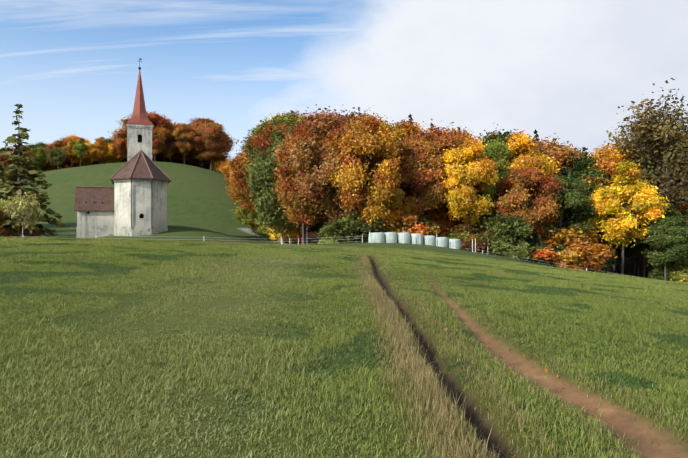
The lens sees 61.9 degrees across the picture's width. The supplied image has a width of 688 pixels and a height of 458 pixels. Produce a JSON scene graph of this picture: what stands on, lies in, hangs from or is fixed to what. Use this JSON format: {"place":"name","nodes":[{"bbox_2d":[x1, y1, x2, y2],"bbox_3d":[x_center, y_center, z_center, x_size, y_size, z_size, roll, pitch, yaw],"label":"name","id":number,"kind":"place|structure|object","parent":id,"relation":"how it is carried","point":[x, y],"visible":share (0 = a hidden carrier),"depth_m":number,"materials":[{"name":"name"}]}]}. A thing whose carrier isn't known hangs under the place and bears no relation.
{"place":"outdoors","nodes":[
{"label":"outdoors","id":0,"kind":"place"},
{"bbox_2d":[0,161,687,457],"bbox_3d":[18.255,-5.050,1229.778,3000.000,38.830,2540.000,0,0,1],"label":"ground","id":1,"kind":"structure","parent":0,"point":[200,204],"depth_m":7.71,"materials":[{"name":"green plant"}]},
{"bbox_2d":[0,207,13,236],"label":"shrub","id":2,"kind":"object","parent":1,"relation":"on","point":[2,230],"visible":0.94,"depth_m":80.85,"materials":[{"name":"green plant"}]},
{"bbox_2d":[0,147,13,168],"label":"broad tree","id":3,"kind":"object","parent":1,"relation":"on","point":[3,162],"visible":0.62,"depth_m":193.15,"materials":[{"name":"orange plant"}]},
{"bbox_2d":[0,191,46,235],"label":"tree","id":4,"kind":"object","parent":1,"relation":"on","point":[29,209],"visible":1,"depth_m":80.04,"materials":[{"name":"green plant"}]},
{"bbox_2d":[13,146,35,168],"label":"broad tree","id":5,"kind":"object","parent":1,"relation":"on","point":[30,154],"visible":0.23,"depth_m":192.85,"materials":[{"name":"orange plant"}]},
{"bbox_2d":[8,222,42,236],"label":"shrub","id":6,"kind":"object","parent":1,"relation":"on","point":[27,233],"visible":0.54,"depth_m":82.05,"materials":[{"name":"green plant"}]},
{"bbox_2d":[0,104,67,237],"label":"conifer tree","id":7,"kind":"object","parent":1,"relation":"on","point":[12,184],"visible":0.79,"depth_m":86.19,"materials":[{"name":"green plant"}]},
{"bbox_2d":[24,141,48,171],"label":"broad tree","id":8,"kind":"object","parent":1,"relation":"on","point":[42,145],"visible":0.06,"depth_m":218.10,"materials":[{"name":"green plant"}]},
{"bbox_2d":[31,146,48,168],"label":"broad tree","id":9,"kind":"object","parent":1,"relation":"on","point":[41,153],"visible":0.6,"depth_m":203.04,"materials":[{"name":"green plant"}]},
{"bbox_2d":[35,148,64,170],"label":"broad tree","id":10,"kind":"object","parent":1,"relation":"on","point":[47,167],"visible":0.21,"depth_m":215.15,"materials":[{"name":"green plant"}]},
{"bbox_2d":[47,146,65,165],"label":"broad tree","id":11,"kind":"object","parent":1,"relation":"on","point":[59,158],"visible":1,"depth_m":201.00,"materials":[{"name":"green plant"}]},
{"bbox_2d":[45,139,77,168],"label":"broad tree","id":12,"kind":"object","parent":1,"relation":"on","point":[61,144],"visible":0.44,"depth_m":209.15,"materials":[{"name":"orange plant"}]},
{"bbox_2d":[66,140,76,155],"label":"tall tree","id":13,"kind":"object","parent":1,"relation":"on","point":[70,144],"visible":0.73,"depth_m":207.26,"materials":[{"name":"yellow plant"}]},
{"bbox_2d":[62,135,89,167],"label":"broad tree","id":14,"kind":"object","parent":1,"relation":"on","point":[73,138],"visible":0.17,"depth_m":228.16,"materials":[{"name":"orange plant"}]},
{"bbox_2d":[72,138,89,165],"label":"broad tree","id":15,"kind":"object","parent":1,"relation":"on","point":[80,148],"visible":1,"depth_m":200.56,"materials":[{"name":"green plant"}]},
{"bbox_2d":[73,137,93,165],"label":"broad tree","id":16,"kind":"object","parent":1,"relation":"on","point":[85,160],"visible":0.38,"depth_m":217.01,"materials":[{"name":"orange plant"}]},
{"bbox_2d":[88,143,110,162],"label":"broad tree","id":17,"kind":"object","parent":1,"relation":"on","point":[102,158],"visible":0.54,"depth_m":214.37,"materials":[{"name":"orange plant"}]},
{"bbox_2d":[91,137,109,156],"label":"broad tree","id":18,"kind":"object","parent":1,"relation":"on","point":[101,144],"visible":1,"depth_m":204.54,"materials":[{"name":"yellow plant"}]},
{"bbox_2d":[105,143,125,163],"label":"broad tree","id":19,"kind":"object","parent":1,"relation":"on","point":[111,158],"visible":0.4,"depth_m":222.39,"materials":[{"name":"orange plant"}]},
{"bbox_2d":[112,136,126,161],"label":"broad tree","id":20,"kind":"object","parent":1,"relation":"on","point":[119,149],"visible":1,"depth_m":215.69,"materials":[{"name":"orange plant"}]},
{"bbox_2d":[74,58,171,237],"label":"church","id":21,"kind":"structure","parent":1,"relation":"on","point":[132,201],"depth_m":76.39,"materials":[{"name":"paint"}]},
{"bbox_2d":[107,111,175,159],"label":"broad tree","id":22,"kind":"object","parent":1,"relation":"on","point":[122,132],"visible":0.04,"depth_m":224.98,"materials":[{"name":"orange plant"}]},
{"bbox_2d":[152,129,166,161],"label":"broad tree","id":23,"kind":"object","parent":1,"relation":"on","point":[158,138],"visible":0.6,"depth_m":208.98,"materials":[{"name":"orange plant"}]},
{"bbox_2d":[147,110,175,160],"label":"broad tree","id":24,"kind":"object","parent":1,"relation":"on","point":[160,123],"visible":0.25,"depth_m":215.19,"materials":[{"name":"orange plant"}]},
{"bbox_2d":[153,121,185,162],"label":"broad tree","id":25,"kind":"object","parent":1,"relation":"on","point":[165,159],"visible":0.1,"depth_m":238.06,"materials":[{"name":"orange plant"}]},
{"bbox_2d":[162,134,182,161],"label":"broad tree","id":26,"kind":"object","parent":1,"relation":"on","point":[171,150],"visible":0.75,"depth_m":217.85,"materials":[{"name":"brown plant"}]},
{"bbox_2d":[172,123,195,163],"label":"broad tree","id":27,"kind":"object","parent":1,"relation":"on","point":[185,133],"visible":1,"depth_m":212.90,"materials":[{"name":"orange plant"}]},
{"bbox_2d":[178,156,200,166],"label":"broad tree","id":28,"kind":"object","parent":1,"relation":"on","point":[188,162],"visible":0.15,"depth_m":238.21,"materials":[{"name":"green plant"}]},
{"bbox_2d":[185,126,213,167],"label":"broad tree","id":29,"kind":"object","parent":1,"relation":"on","point":[193,153],"visible":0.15,"depth_m":222.39,"materials":[{"name":"orange plant"}]},
{"bbox_2d":[187,117,231,167],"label":"broad tree","id":30,"kind":"object","parent":1,"relation":"on","point":[197,122],"visible":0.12,"depth_m":232.47,"materials":[{"name":"orange plant"}]},
{"bbox_2d":[192,120,232,170],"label":"broad tree","id":31,"kind":"object","parent":1,"relation":"on","point":[209,133],"visible":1,"depth_m":215.89,"materials":[{"name":"orange plant"}]},
{"bbox_2d":[199,136,235,170],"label":"broad tree","id":32,"kind":"object","parent":1,"relation":"on","point":[224,159],"visible":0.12,"depth_m":243.73,"materials":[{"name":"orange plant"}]},
{"bbox_2d":[212,160,222,172],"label":"bush","id":33,"kind":"object","parent":1,"relation":"on","point":[217,162],"visible":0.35,"depth_m":220.69,"materials":[{"name":"brown plant"}]},
{"bbox_2d":[219,162,231,173],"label":"bush","id":34,"kind":"object","parent":1,"relation":"on","point":[223,169],"visible":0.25,"depth_m":205.72,"materials":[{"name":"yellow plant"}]},
{"bbox_2d":[223,146,255,210],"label":"broad tree","id":35,"kind":"object","parent":1,"relation":"on","point":[238,182],"visible":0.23,"depth_m":119.85,"materials":[{"name":"orange plant"}]},
{"bbox_2d":[230,207,252,225],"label":"bush","id":36,"kind":"object","parent":1,"relation":"on","point":[243,214],"visible":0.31,"depth_m":124.44,"materials":[{"name":"green plant"}]},
{"bbox_2d":[248,210,260,236],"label":"bush","id":37,"kind":"object","parent":1,"relation":"on","point":[251,215],"visible":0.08,"depth_m":101.67,"materials":[{"name":"green plant"}]},
{"bbox_2d":[254,217,271,239],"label":"bush","id":38,"kind":"object","parent":1,"relation":"on","point":[264,233],"visible":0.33,"depth_m":93.78,"materials":[{"name":"green plant"}]},
{"bbox_2d":[241,119,290,175],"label":"sparse tree","id":39,"kind":"object","parent":1,"relation":"on","point":[263,141],"visible":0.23,"depth_m":96.95,"materials":[{"name":"orange plant"}]},
{"bbox_2d":[236,114,297,185],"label":"broad tree","id":40,"kind":"object","parent":1,"relation":"on","point":[249,148],"visible":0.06,"depth_m":115.88,"materials":[{"name":"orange plant"}]},
{"bbox_2d":[244,123,311,243],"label":"birch","id":41,"kind":"object","parent":1,"relation":"on","point":[261,177],"visible":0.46,"depth_m":81.46,"materials":[{"name":"green plant"}]},
{"bbox_2d":[256,111,306,134],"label":"broad tree","id":42,"kind":"object","parent":1,"relation":"on","point":[295,114],"visible":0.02,"depth_m":139.30,"materials":[{"name":"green plant"}]},
{"bbox_2d":[257,108,307,129],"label":"sparse tree","id":43,"kind":"object","parent":1,"relation":"on","point":[285,118],"visible":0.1,"depth_m":126.58,"materials":[{"name":"green plant"}]},
{"bbox_2d":[267,220,314,242],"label":"bush","id":44,"kind":"object","parent":1,"relation":"on","point":[294,234],"visible":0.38,"depth_m":88.89,"materials":[{"name":"yellow plant"}]},
{"bbox_2d":[270,121,324,243],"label":"broad tree","id":45,"kind":"object","parent":1,"relation":"on","point":[285,207],"depth_m":78.87,"materials":[{"name":"orange plant"}]},
{"bbox_2d":[272,118,329,243],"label":"broad tree","id":46,"kind":"object","parent":1,"relation":"on","point":[300,210],"visible":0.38,"depth_m":71.90,"materials":[{"name":"orange plant"}]},
{"bbox_2d":[3,241,612,457],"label":"fallen leaves","id":47,"kind":"object","parent":1,"relation":"on","point":[546,370],"visible":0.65,"depth_m":7.49,"materials":[{"name":"orange plant"}]},
{"bbox_2d":[19,227,640,277],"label":"electric fence","id":48,"kind":"object","parent":1,"relation":"on","point":[345,239],"visible":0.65,"depth_m":59.10,"materials":[{"name":"white"}]},
{"bbox_2d":[273,104,398,221],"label":"broad tree","id":49,"kind":"object","parent":1,"relation":"on","point":[311,117],"visible":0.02,"depth_m":75.33,"materials":[{"name":"orange plant"}]},
{"bbox_2d":[281,106,393,221],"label":"broad tree","id":50,"kind":"object","parent":1,"relation":"on","point":[314,179],"visible":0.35,"depth_m":65.90,"materials":[{"name":"orange plant"}]},
{"bbox_2d":[317,214,360,243],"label":"bush","id":51,"kind":"object","parent":1,"relation":"on","point":[327,241],"visible":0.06,"depth_m":64.59,"materials":[{"name":"green plant"}]},
{"bbox_2d":[314,217,367,242],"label":"bush","id":52,"kind":"object","parent":1,"relation":"on","point":[321,235],"visible":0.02,"depth_m":66.72,"materials":[{"name":"green plant"}]},
{"bbox_2d":[0,236,687,457],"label":"grass","id":53,"kind":"structure","parent":1,"relation":"on","point":[398,332],"depth_m":6.96,"materials":[{"name":"green plant"}]},
{"bbox_2d":[318,105,405,235],"bbox_3d":[2.045,-4.818,64.225,9.351,16.802,11.112,0,0,-34],"label":"broad tree","id":54,"kind":"object","parent":1,"relation":"on","point":[378,197],"visible":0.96,"depth_m":62.01,"materials":[{"name":"orange plant"}]},
{"bbox_2d":[323,204,400,243],"bbox_3d":[2.595,0.171,66.068,11.730,7.523,9.602,0,0,-25],"label":"bush","id":55,"kind":"object","parent":1,"relation":"on","point":[356,227],"visible":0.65,"depth_m":62.57,"materials":[{"name":"green plant"}]},
{"bbox_2d":[371,232,384,242],"bbox_3d":[3.191,0.913,54.059,1.319,1.204,1.288,-2,-1,-1],"label":"silage bale","id":56,"kind":"object","parent":1,"relation":"on","point":[377,237],"visible":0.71,"depth_m":53.53},
{"bbox_2d":[384,232,396,242],"bbox_3d":[4.415,0.909,54.314,1.272,1.256,1.265,-1,-1,-40],"label":"silage bale","id":57,"kind":"object","parent":1,"relation":"on","point":[390,237],"visible":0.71,"depth_m":53.78},
{"bbox_2d":[385,120,408,147],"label":"tree","id":58,"kind":"object","parent":1,"relation":"on","point":[396,131],"visible":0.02,"depth_m":78.22,"materials":[{"name":"orange plant"}]},
{"bbox_2d":[374,141,423,217],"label":"broad tree","id":59,"kind":"object","parent":1,"relation":"on","point":[407,186],"visible":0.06,"depth_m":70.19,"materials":[{"name":"brown plant"}]},
{"bbox_2d":[397,232,410,243],"bbox_3d":[5.665,0.956,54.562,1.317,1.270,1.311,-1,-1,9],"label":"silage bale","id":60,"kind":"object","parent":1,"relation":"on","point":[407,239],"visible":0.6,"depth_m":54.04},
{"bbox_2d":[380,117,428,147],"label":"broad tree","id":61,"kind":"object","parent":1,"relation":"on","point":[409,126],"visible":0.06,"depth_m":85.77,"materials":[{"name":"orange plant"}]},
{"bbox_2d":[381,199,440,235],"bbox_3d":[6.526,0.309,65.712,8.961,7.678,7.959,0,0,19],"label":"bush","id":62,"kind":"object","parent":1,"relation":"on","point":[408,218],"visible":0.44,"depth_m":63.86,"materials":[{"name":"orange plant"}]},
{"bbox_2d":[397,128,431,216],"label":"broad tree","id":63,"kind":"object","parent":1,"relation":"on","point":[408,142],"depth_m":76.04,"materials":[{"name":"brown plant"}]},
{"bbox_2d":[410,233,422,244],"bbox_3d":[6.906,1.050,54.786,1.285,1.266,1.315,-1,0,-42],"label":"silage bale","id":64,"kind":"object","parent":1,"relation":"on","point":[415,238],"visible":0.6,"depth_m":54.25},
{"bbox_2d":[395,216,437,236],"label":"bush","id":65,"kind":"object","parent":1,"relation":"on","point":[422,220],"visible":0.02,"depth_m":64.82,"materials":[{"name":"orange plant"}]},
{"bbox_2d":[396,214,442,236],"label":"bush","id":66,"kind":"object","parent":1,"relation":"on","point":[418,221],"visible":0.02,"depth_m":65.23,"materials":[{"name":"orange plant"}]},
{"bbox_2d":[396,128,449,219],"bbox_3d":[9.206,-3.616,66.798,8.205,16.058,5.987,0,0,34],"label":"broad tree","id":67,"kind":"object","parent":1,"relation":"on","point":[424,167],"visible":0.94,"depth_m":64.92,"materials":[{"name":"orange plant"}]},
{"bbox_2d":[423,235,435,245],"bbox_3d":[8.176,1.222,55.056,1.305,1.206,1.298,-2,2,-30],"label":"silage bale","id":68,"kind":"object","parent":1,"relation":"on","point":[429,240],"visible":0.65,"depth_m":54.52},
{"bbox_2d":[419,211,444,236],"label":"bush","id":69,"kind":"object","parent":1,"relation":"on","point":[433,222],"depth_m":67.12,"materials":[{"name":"brown plant"}]},
{"bbox_2d":[420,210,455,236],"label":"bush","id":70,"kind":"object","parent":1,"relation":"on","point":[446,227],"visible":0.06,"depth_m":67.81,"materials":[{"name":"brown plant"}]},
{"bbox_2d":[437,237,447,247],"bbox_3d":[9.399,1.386,55.344,1.286,1.236,1.317,-1,0,-27],"label":"silage bale","id":71,"kind":"object","parent":1,"relation":"on","point":[442,241],"visible":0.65,"depth_m":54.77},
{"bbox_2d":[417,126,472,219],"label":"broad tree","id":72,"kind":"object","parent":1,"relation":"on","point":[448,141],"visible":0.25,"depth_m":69.85,"materials":[{"name":"orange plant"}]},
{"bbox_2d":[448,239,460,249],"bbox_3d":[10.617,1.576,55.535,1.344,1.264,1.337,1,1,33],"label":"silage bale","id":73,"kind":"object","parent":1,"relation":"on","point":[457,243],"visible":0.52,"depth_m":54.99},
{"bbox_2d":[423,125,489,231],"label":"broad tree","id":74,"kind":"object","parent":1,"relation":"on","point":[457,222],"visible":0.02,"depth_m":73.39,"materials":[{"name":"orange plant"}]},
{"bbox_2d":[445,230,478,249],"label":"bush","id":75,"kind":"object","parent":1,"relation":"on","point":[457,236],"visible":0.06,"depth_m":65.19,"materials":[{"name":"green plant"}]},
{"bbox_2d":[438,135,502,231],"bbox_3d":[14.351,-2.849,65.214,7.170,15.316,8.377,0,0,23],"label":"broad tree","id":76,"kind":"object","parent":1,"relation":"on","point":[465,168],"visible":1,"depth_m":63.56,"materials":[{"name":"yellow plant"}]},
{"bbox_2d":[446,221,495,254],"bbox_3d":[14.793,1.997,66.515,9.489,5.995,8.518,0,0,-19],"label":"bush","id":77,"kind":"object","parent":1,"relation":"on","point":[466,243],"visible":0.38,"depth_m":64.01,"materials":[{"name":"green plant"}]},
{"bbox_2d":[467,134,514,228],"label":"broad tree","id":78,"kind":"object","parent":1,"relation":"on","point":[497,152],"visible":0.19,"depth_m":68.25,"materials":[{"name":"green plant"}]},
{"bbox_2d":[481,230,522,257],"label":"bush","id":79,"kind":"object","parent":1,"relation":"on","point":[495,254],"visible":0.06,"depth_m":63.41,"materials":[{"name":"green plant"}]},
{"bbox_2d":[471,211,534,260],"bbox_3d":[17.832,1.549,64.403,6.770,7.350,6.947,0,0,15],"label":"bush","id":80,"kind":"object","parent":1,"relation":"on","point":[505,226],"visible":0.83,"depth_m":62.53,"materials":[{"name":"green plant"}]},
{"bbox_2d":[474,224,534,238],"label":"bush","id":81,"kind":"object","parent":1,"relation":"on","point":[482,231],"depth_m":67.70,"materials":[{"name":"orange plant"}]},
{"bbox_2d":[473,123,546,157],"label":"broad tree","id":82,"kind":"object","parent":1,"relation":"on","point":[502,136],"depth_m":76.70,"materials":[{"name":"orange plant"}]},
{"bbox_2d":[489,235,553,261],"bbox_3d":[20.053,2.666,66.850,10.098,6.004,9.031,0,0,-31],"label":"bush","id":83,"kind":"object","parent":1,"relation":"on","point":[527,250],"visible":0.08,"depth_m":63.66,"materials":[{"name":"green plant"}]},
{"bbox_2d":[486,129,559,209],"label":"gold tree","id":84,"kind":"object","parent":1,"relation":"on","point":[524,150],"visible":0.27,"depth_m":69.74,"materials":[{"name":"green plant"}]},
{"bbox_2d":[492,163,570,240],"bbox_3d":[20.950,-0.954,65.757,8.791,13.284,8.438,0,0,11],"label":"broad tree","id":85,"kind":"object","parent":1,"relation":"on","point":[525,184],"visible":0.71,"depth_m":64.08,"materials":[{"name":"orange plant"}]},
{"bbox_2d":[517,235,558,265],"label":"bush","id":86,"kind":"object","parent":1,"relation":"on","point":[533,241],"visible":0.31,"depth_m":63.39,"materials":[{"name":"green plant"}]},
{"bbox_2d":[535,133,590,209],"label":"broad tree","id":87,"kind":"object","parent":1,"relation":"on","point":[561,154],"visible":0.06,"depth_m":73.72,"materials":[{"name":"orange plant"}]},
{"bbox_2d":[528,173,600,245],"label":"broad tree","id":88,"kind":"object","parent":1,"relation":"on","point":[570,201],"visible":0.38,"depth_m":65.14,"materials":[{"name":"green plant"}]},
{"bbox_2d":[542,231,593,266],"bbox_3d":[24.188,3.074,66.247,8.065,6.472,9.204,0,0,-16],"label":"bush","id":89,"kind":"object","parent":1,"relation":"on","point":[557,249],"visible":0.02,"depth_m":64.03,"materials":[{"name":"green plant"}]},
{"bbox_2d":[528,225,616,271],"bbox_3d":[25.433,2.872,64.580,9.669,6.788,10.709,0,0,25],"label":"bush","id":90,"kind":"object","parent":1,"relation":"on","point":[581,253],"visible":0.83,"depth_m":62.11,"materials":[{"name":"orange plant"}]},
{"bbox_2d":[557,172,598,229],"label":"broad tree","id":91,"kind":"object","parent":1,"relation":"on","point":[581,219],"visible":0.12,"depth_m":70.25,"materials":[{"name":"green plant"}]},
{"bbox_2d":[559,226,608,259],"bbox_3d":[27.301,3.043,66.052,6.856,7.223,6.255,0,0,-24],"label":"bush","id":92,"kind":"object","parent":1,"relation":"on","point":[590,236],"visible":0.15,"depth_m":65.00,"materials":[{"name":"orange plant"}]},
{"bbox_2d":[553,148,615,243],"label":"broad tree","id":93,"kind":"object","parent":1,"relation":"on","point":[585,162],"visible":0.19,"depth_m":72.84,"materials":[{"name":"green plant"}]},
{"bbox_2d":[591,252,617,273],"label":"bush","id":94,"kind":"object","parent":1,"relation":"on","point":[607,269],"depth_m":65.47,"materials":[{"name":"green plant"}]},
{"bbox_2d":[580,136,644,271],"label":"broad tree","id":95,"kind":"object","parent":1,"relation":"on","point":[608,157],"visible":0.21,"depth_m":72.63,"materials":[{"name":"orange plant"}]},
{"bbox_2d":[592,175,642,273],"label":"broad tree","id":96,"kind":"object","parent":1,"relation":"on","point":[628,250],"visible":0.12,"depth_m":70.30,"materials":[{"name":"green plant"}]},
{"bbox_2d":[584,159,670,274],"bbox_3d":[31.740,-0.333,64.808,9.124,14.980,7.076,0,0,31],"label":"yellow maple","id":97,"kind":"object","parent":1,"relation":"on","point":[644,202],"visible":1,"depth_m":63.38,"materials":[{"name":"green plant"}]},
{"bbox_2d":[631,258,634,275],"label":"broad tree","id":98,"kind":"object","parent":1,"relation":"on","point":[633,267],"depth_m":136.23,"materials":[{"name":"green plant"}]},
{"bbox_2d":[625,228,659,276],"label":"broad tree","id":99,"kind":"object","parent":1,"relation":"on","point":[637,259],"visible":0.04,"depth_m":93.79,"materials":[{"name":"green plant"}]},
{"bbox_2d":[630,140,658,277],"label":"broad tree","id":100,"kind":"object","parent":1,"relation":"on","point":[642,265],"depth_m":86.36,"materials":[{"name":"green plant"}]},
{"bbox_2d":[604,78,687,225],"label":"tall tree","id":101,"kind":"object","parent":1,"relation":"on","point":[667,134],"visible":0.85,"depth_m":67.49,"materials":[{"name":"green plant"}]},
{"bbox_2d":[614,119,685,278],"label":"tall tree","id":102,"kind":"object","parent":1,"relation":"on","point":[645,146],"visible":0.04,"depth_m":73.09,"materials":[{"name":"green plant"}]},
{"bbox_2d":[630,208,687,280],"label":"broad tree","id":103,"kind":"object","parent":1,"relation":"on","point":[672,227],"visible":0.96,"depth_m":62.31,"materials":[{"name":"green plant"}]},
{"bbox_2d":[634,124,687,233],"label":"sparse tree","id":104,"kind":"object","parent":1,"relation":"on","point":[677,173],"depth_m":74.78,"materials":[{"name":"green plant"}]},
{"bbox_2d":[649,263,674,280],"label":"bush","id":105,"kind":"object","parent":1,"relation":"on","point":[660,277],"visible":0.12,"depth_m":65.24,"materials":[{"name":"green plant"}]},
{"bbox_2d":[648,261,687,280],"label":"bush","id":106,"kind":"object","parent":1,"relation":"on","point":[659,271],"visible":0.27,"depth_m":64.86,"materials":[{"name":"green plant"}]},
{"bbox_2d":[657,257,687,282],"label":"bush","id":107,"kind":"object","parent":1,"relation":"on","point":[678,274],"visible":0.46,"depth_m":63.56,"materials":[{"name":"green plant"}]},
{"bbox_2d":[665,129,687,211],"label":"tall tree","id":108,"kind":"object","parent":1,"relation":"on","point":[686,185],"visible":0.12,"depth_m":72.66,"materials":[{"name":"green plant"}]},
{"bbox_2d":[677,209,687,242],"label":"broad tree","id":109,"kind":"object","parent":1,"relation":"on","point":[685,217],"visible":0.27,"depth_m":66.19,"materials":[{"name":"green plant"}]},
{"bbox_2d":[0,0,687,160],"label":"sky","id":110,"kind":"structure","parent":0,"point":[565,68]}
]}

